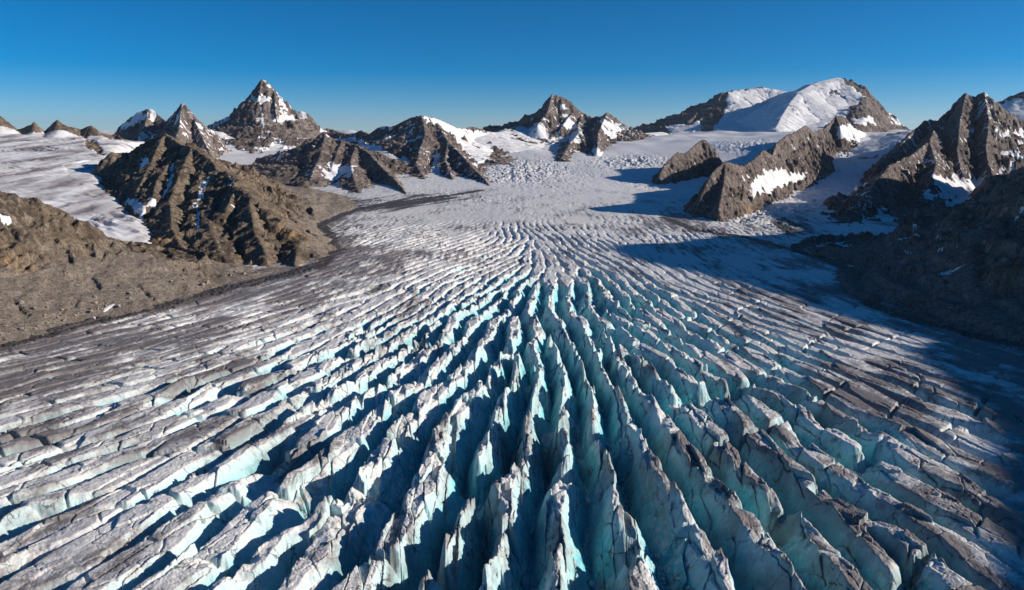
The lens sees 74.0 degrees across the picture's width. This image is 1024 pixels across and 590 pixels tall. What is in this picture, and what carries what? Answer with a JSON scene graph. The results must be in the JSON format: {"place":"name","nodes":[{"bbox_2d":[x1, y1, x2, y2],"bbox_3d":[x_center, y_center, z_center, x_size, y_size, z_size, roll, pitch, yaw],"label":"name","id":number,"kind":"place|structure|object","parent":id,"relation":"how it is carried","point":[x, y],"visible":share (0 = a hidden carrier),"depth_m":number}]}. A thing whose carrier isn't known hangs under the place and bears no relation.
{"place":"outdoors","nodes":[
{"label":"outdoors","id":0,"kind":"place"},
{"bbox_2d":[0,116,154,243],"bbox_3d":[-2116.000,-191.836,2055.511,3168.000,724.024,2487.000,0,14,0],"label":"snowfield","id":1,"kind":"structure","parent":0,"point":[55,163],"depth_m":1574.28},
{"bbox_2d":[0,191,252,344],"bbox_3d":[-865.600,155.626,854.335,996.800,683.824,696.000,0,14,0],"label":"moraine slope","id":2,"kind":"structure","parent":0,"point":[57,259],"depth_m":829.80},
{"bbox_2d":[113,103,232,157],"bbox_3d":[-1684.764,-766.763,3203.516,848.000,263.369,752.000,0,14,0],"label":"twin peaks","id":3,"kind":"object","parent":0,"point":[183,124],"visible":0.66,"depth_m":3142.36},
{"bbox_2d":[92,133,360,267],"bbox_3d":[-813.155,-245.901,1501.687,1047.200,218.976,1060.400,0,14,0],"label":"brown mountain","id":4,"kind":"structure","parent":0,"point":[170,191],"depth_m":1302.83},
{"bbox_2d":[212,267,298,284],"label":"scree ramp","id":5,"kind":"structure","parent":0,"point":[232,278],"depth_m":958.12},
{"bbox_2d":[207,79,329,153],"bbox_3d":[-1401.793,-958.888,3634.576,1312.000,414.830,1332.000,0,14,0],"label":"pyramid peak","id":6,"kind":"structure","parent":0,"point":[263,116],"depth_m":3698.22},
{"bbox_2d":[212,129,234,138],"bbox_3d":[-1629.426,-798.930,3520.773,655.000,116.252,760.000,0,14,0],"label":"snow saddle","id":7,"kind":"object","parent":6,"relation":"on","point":[222,135],"visible":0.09,"depth_m":3561.55},
{"bbox_2d":[297,111,340,132],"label":"snow shoulder","id":8,"kind":"object","parent":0,"point":[305,116],"visible":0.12,"depth_m":4346.44},
{"bbox_2d":[240,134,431,193],"bbox_3d":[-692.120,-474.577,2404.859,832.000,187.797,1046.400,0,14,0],"label":"brown peak","id":9,"kind":"structure","parent":0,"point":[324,160],"depth_m":2376.91},
{"bbox_2d":[318,115,517,185],"bbox_3d":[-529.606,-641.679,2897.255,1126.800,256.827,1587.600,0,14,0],"label":"banded mountain","id":10,"kind":"structure","parent":0,"point":[444,149],"depth_m":2947.05},
{"bbox_2d":[0,129,1023,589],"bbox_3d":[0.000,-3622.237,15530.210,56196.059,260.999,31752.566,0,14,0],"label":"glacier","id":11,"kind":"object","parent":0,"point":[612,259],"visible":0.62,"depth_m":752.41},
{"bbox_2d":[5,410,106,441],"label":"ice fin","id":12,"kind":"object","parent":11,"relation":"on","point":[17,432],"visible":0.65,"depth_m":478.08},
{"bbox_2d":[33,419,102,445],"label":"ice fin","id":13,"kind":"object","parent":11,"relation":"on","point":[56,436],"visible":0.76,"depth_m":468.18},
{"bbox_2d":[23,494,114,563],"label":"ice fin","id":14,"kind":"object","parent":11,"relation":"on","point":[52,537],"visible":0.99,"depth_m":351.00},
{"bbox_2d":[9,416,143,469],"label":"ice fin","id":15,"kind":"object","parent":11,"relation":"on","point":[107,429],"visible":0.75,"depth_m":454.39},
{"bbox_2d":[11,421,163,476],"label":"ice fin","id":16,"kind":"object","parent":11,"relation":"on","point":[144,431],"visible":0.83,"depth_m":438.92},
{"bbox_2d":[13,437,175,506],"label":"ice fin","id":17,"kind":"object","parent":11,"relation":"on","point":[30,485],"visible":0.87,"depth_m":414.03},
{"bbox_2d":[18,452,173,531],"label":"ice fin","id":18,"kind":"object","parent":11,"relation":"on","point":[35,510],"visible":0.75,"depth_m":387.89},
{"bbox_2d":[97,400,160,421],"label":"ice fin","id":19,"kind":"object","parent":11,"relation":"on","point":[123,411],"visible":0.74,"depth_m":501.53},
{"bbox_2d":[66,492,244,589],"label":"ice fin","id":20,"kind":"object","parent":11,"relation":"on","point":[198,524],"visible":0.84,"depth_m":337.34},
{"bbox_2d":[131,392,215,423],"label":"ice fin","id":21,"kind":"object","parent":11,"relation":"on","point":[159,413],"visible":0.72,"depth_m":506.12},
{"bbox_2d":[160,382,267,435],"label":"ice fin","id":22,"kind":"object","parent":11,"relation":"on","point":[245,392],"visible":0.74,"depth_m":503.38},
{"bbox_2d":[163,390,283,443],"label":"ice fin","id":23,"kind":"object","parent":11,"relation":"on","point":[261,402],"visible":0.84,"depth_m":487.44},
{"bbox_2d":[106,376,346,510],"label":"ice fin","id":24,"kind":"object","parent":11,"relation":"on","point":[205,453],"visible":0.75,"depth_m":444.59},
{"bbox_2d":[81,370,380,564],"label":"ice fin","id":25,"kind":"object","parent":11,"relation":"on","point":[110,537],"visible":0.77,"depth_m":407.67},
{"bbox_2d":[131,364,446,589],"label":"ice fin","id":26,"kind":"object","parent":11,"relation":"on","point":[243,535],"visible":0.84,"depth_m":388.82},
{"bbox_2d":[265,377,313,399],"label":"ice fin","id":27,"kind":"object","parent":11,"relation":"on","point":[285,389],"visible":0.66,"depth_m":548.70},
{"bbox_2d":[207,438,421,589],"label":"ice fin","id":28,"kind":"object","parent":11,"relation":"on","point":[329,543],"visible":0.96,"depth_m":351.95},
{"bbox_2d":[216,368,416,506],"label":"ice fin","id":29,"kind":"object","parent":11,"relation":"on","point":[318,436],"visible":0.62,"depth_m":455.40},
{"bbox_2d":[315,133,357,141],"bbox_3d":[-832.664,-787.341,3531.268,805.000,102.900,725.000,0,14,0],"label":"snow saddle","id":30,"kind":"object","parent":11,"relation":"on","point":[348,139],"visible":0.08,"depth_m":3464.11},
{"bbox_2d":[332,363,507,589],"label":"ice fin","id":31,"kind":"object","parent":11,"relation":"on","point":[405,554],"visible":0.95,"depth_m":380.48},
{"bbox_2d":[386,364,479,459],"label":"ice fin","id":32,"kind":"object","parent":11,"relation":"on","point":[412,430],"visible":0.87,"depth_m":500.20},
{"bbox_2d":[418,378,552,589],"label":"ice fin","id":33,"kind":"object","parent":11,"relation":"on","point":[501,524],"visible":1,"depth_m":370.20},
{"bbox_2d":[466,387,524,508],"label":"ice fin","id":34,"kind":"object","parent":11,"relation":"on","point":[491,460],"visible":0.93,"depth_m":456.34},
{"bbox_2d":[509,360,528,413],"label":"ice fin","id":35,"kind":"object","parent":11,"relation":"on","point":[519,391],"visible":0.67,"depth_m":545.52},
{"bbox_2d":[527,364,552,403],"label":"ice fin","id":36,"kind":"object","parent":11,"relation":"on","point":[540,373],"visible":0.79,"depth_m":561.38},
{"bbox_2d":[531,406,590,589],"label":"ice fin","id":37,"kind":"object","parent":11,"relation":"on","point":[559,560],"visible":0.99,"depth_m":368.89},
{"bbox_2d":[549,364,578,436],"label":"ice fin","id":38,"kind":"object","parent":11,"relation":"on","point":[561,390],"visible":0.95,"depth_m":519.04},
{"bbox_2d":[572,361,608,463],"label":"ice fin","id":39,"kind":"object","parent":11,"relation":"on","point":[591,426],"visible":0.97,"depth_m":501.29},
{"bbox_2d":[580,440,665,589],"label":"ice fin","id":40,"kind":"object","parent":11,"relation":"on","point":[619,555],"visible":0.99,"depth_m":353.62},
{"bbox_2d":[642,132,671,135],"bbox_3d":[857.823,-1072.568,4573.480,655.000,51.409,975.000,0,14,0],"label":"snow saddle","id":41,"kind":"object","parent":11,"relation":"on","point":[658,133],"visible":0.34,"depth_m":4744.64},
{"bbox_2d":[594,367,734,589],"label":"ice fin","id":42,"kind":"object","parent":11,"relation":"on","point":[673,534],"visible":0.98,"depth_m":379.50},
{"bbox_2d":[650,140,723,184],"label":"rock knob","id":43,"kind":"object","parent":11,"relation":"on","point":[700,158],"visible":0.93,"depth_m":2385.46},
{"bbox_2d":[667,369,710,408],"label":"ice fin","id":44,"kind":"object","parent":11,"relation":"on","point":[688,388],"visible":0.69,"depth_m":541.52},
{"bbox_2d":[612,365,806,589],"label":"ice fin","id":45,"kind":"object","parent":11,"relation":"on","point":[730,527],"visible":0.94,"depth_m":381.38},
{"bbox_2d":[697,375,733,400],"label":"ice fin","id":46,"kind":"object","parent":11,"relation":"on","point":[717,387],"visible":0.62,"depth_m":551.29},
{"bbox_2d":[700,397,758,452],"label":"ice fin","id":47,"kind":"object","parent":11,"relation":"on","point":[733,421],"visible":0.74,"depth_m":482.23},
{"bbox_2d":[637,362,872,589],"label":"ice fin","id":48,"kind":"object","parent":11,"relation":"on","point":[816,559],"visible":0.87,"depth_m":391.87},
{"bbox_2d":[683,116,865,221],"bbox_3d":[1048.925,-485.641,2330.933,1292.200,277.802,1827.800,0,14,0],"label":"rock spur","id":49,"kind":"structure","parent":11,"relation":"on","point":[801,159],"depth_m":1906.54},
{"bbox_2d":[727,394,995,587],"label":"ice fin","id":50,"kind":"object","parent":11,"relation":"on","point":[963,555],"visible":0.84,"depth_m":383.37},
{"bbox_2d":[739,429,990,589],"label":"ice fin","id":51,"kind":"object","parent":11,"relation":"on","point":[879,555],"visible":0.81,"depth_m":355.24},
{"bbox_2d":[746,384,1001,547],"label":"ice fin","id":52,"kind":"object","parent":11,"relation":"on","point":[945,510],"visible":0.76,"depth_m":413.60},
{"bbox_2d":[776,385,1006,526],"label":"ice fin","id":53,"kind":"object","parent":11,"relation":"on","point":[957,483],"visible":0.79,"depth_m":431.80},
{"bbox_2d":[824,392,976,469],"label":"ice fin","id":54,"kind":"object","parent":11,"relation":"on","point":[866,414],"visible":0.88,"depth_m":466.24},
{"bbox_2d":[946,426,1016,469],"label":"ice fin","id":55,"kind":"object","parent":11,"relation":"on","point":[964,440],"visible":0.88,"depth_m":441.66},
{"bbox_2d":[943,412,1019,447],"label":"ice fin","id":56,"kind":"object","parent":11,"relation":"on","point":[987,429],"visible":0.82,"depth_m":469.48},
{"bbox_2d":[0,0,1023,130],"label":"sky","id":57,"kind":"structure","parent":0,"point":[355,65]},
{"bbox_2d":[483,94,650,166],"bbox_3d":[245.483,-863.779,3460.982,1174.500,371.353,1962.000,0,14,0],"label":"blue shadow peak","id":58,"kind":"structure","parent":0,"point":[567,127],"depth_m":3864.60},
{"bbox_2d":[474,125,545,152],"bbox_3d":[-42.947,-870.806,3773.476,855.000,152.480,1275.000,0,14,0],"label":"snow saddle","id":59,"kind":"object","parent":58,"relation":"on","point":[515,139],"visible":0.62,"depth_m":3454.31},
{"bbox_2d":[633,78,909,132],"bbox_3d":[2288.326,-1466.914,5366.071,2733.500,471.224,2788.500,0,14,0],"label":"snow dome","id":60,"kind":"structure","parent":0,"point":[816,106],"depth_m":4927.17},
{"bbox_2d":[846,130,912,168],"bbox_3d":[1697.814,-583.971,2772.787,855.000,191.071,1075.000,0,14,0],"label":"snow saddle","id":61,"kind":"object","parent":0,"point":[875,148],"visible":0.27,"depth_m":2688.05},
{"bbox_2d":[790,167,1023,345],"bbox_3d":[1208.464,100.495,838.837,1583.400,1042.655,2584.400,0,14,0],"label":"shaded valley side","id":62,"kind":"structure","parent":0,"point":[961,265],"depth_m":869.95},
{"bbox_2d":[812,92,1023,226],"bbox_3d":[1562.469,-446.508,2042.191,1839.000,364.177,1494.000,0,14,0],"label":"dark mountain","id":63,"kind":"structure","parent":0,"point":[963,145],"depth_m":2146.49},
{"bbox_2d":[997,91,1023,120],"bbox_3d":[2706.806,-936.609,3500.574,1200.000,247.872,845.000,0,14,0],"label":"snow peak","id":64,"kind":"structure","parent":0,"point":[1013,105],"depth_m":3484.97}
]}

